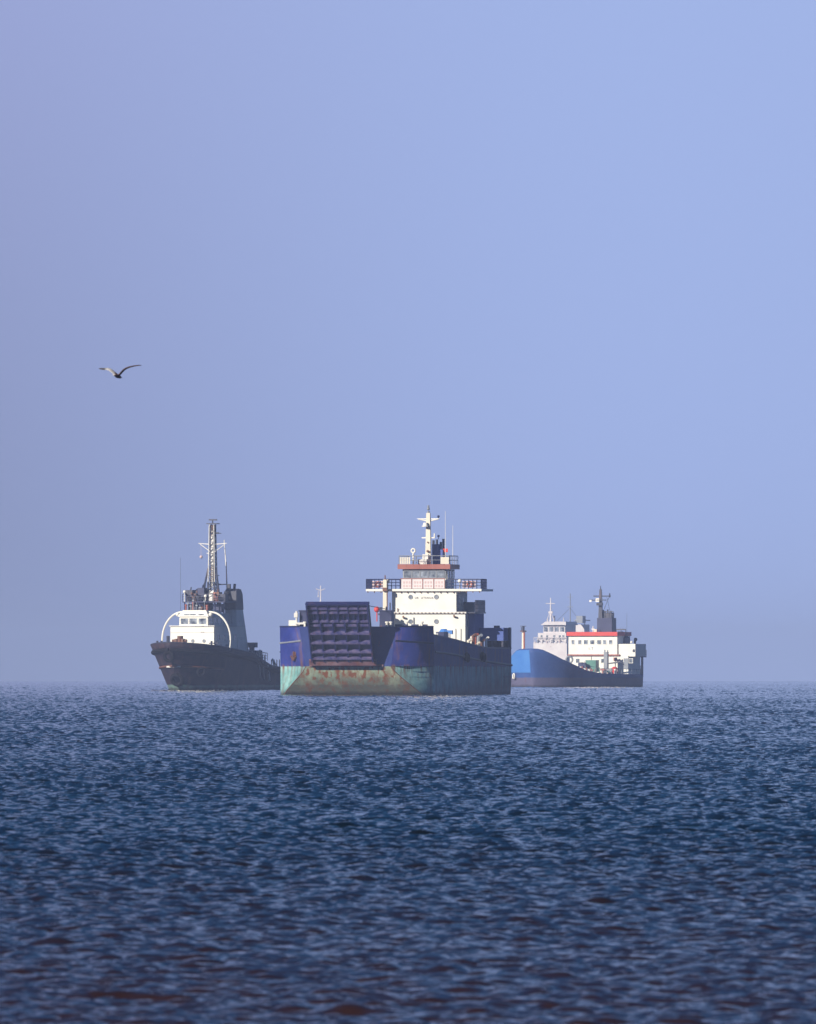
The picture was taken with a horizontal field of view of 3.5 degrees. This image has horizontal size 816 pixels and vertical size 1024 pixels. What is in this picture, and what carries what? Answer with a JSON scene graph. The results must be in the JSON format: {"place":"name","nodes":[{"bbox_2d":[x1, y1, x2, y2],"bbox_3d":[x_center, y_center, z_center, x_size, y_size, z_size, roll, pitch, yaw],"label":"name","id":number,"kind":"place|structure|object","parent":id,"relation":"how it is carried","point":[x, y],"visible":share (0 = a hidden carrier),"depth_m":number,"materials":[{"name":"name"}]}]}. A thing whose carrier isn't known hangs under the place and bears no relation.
{"place":"outdoors","nodes":[
{"label":"outdoors","id":0,"kind":"place"},
{"bbox_2d":[99,365,140,377],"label":"gull","id":1,"kind":"object","parent":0,"point":[116,375],"visible":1,"depth_m":430.05,"materials":[{"name":"grey"}]},
{"bbox_2d":[0,681,815,1023],"bbox_3d":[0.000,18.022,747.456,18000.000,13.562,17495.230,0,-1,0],"label":"sea","id":2,"kind":"structure","parent":0,"point":[584,855],"depth_m":193.62,"materials":[{"name":"liquid"}]},
{"bbox_2d":[150,519,280,689],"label":"tugboat","id":3,"kind":"object","parent":2,"relation":"on","point":[206,645],"visible":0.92,"depth_m":1892.36,"materials":[{"name":"paint"}]},
{"bbox_2d":[280,505,512,694],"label":"landing craft","id":4,"kind":"object","parent":2,"relation":"on","point":[431,634],"visible":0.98,"depth_m":1478.80,"materials":[{"name":"paint"}]},
{"bbox_2d":[511,586,646,686],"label":"coaster","id":5,"kind":"object","parent":2,"relation":"on","point":[605,653],"visible":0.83,"depth_m":2307.58,"materials":[{"name":"paint"}]},
{"bbox_2d":[533,593,589,661],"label":"superstructure","id":6,"kind":"object","parent":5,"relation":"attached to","point":[553,638],"visible":0.26,"depth_m":4198.61,"materials":[{"name":"paint"}]},
{"bbox_2d":[0,0,815,680],"label":"sky","id":7,"kind":"structure","parent":0,"point":[538,275],"materials":[{"name":"blue"}]}
]}

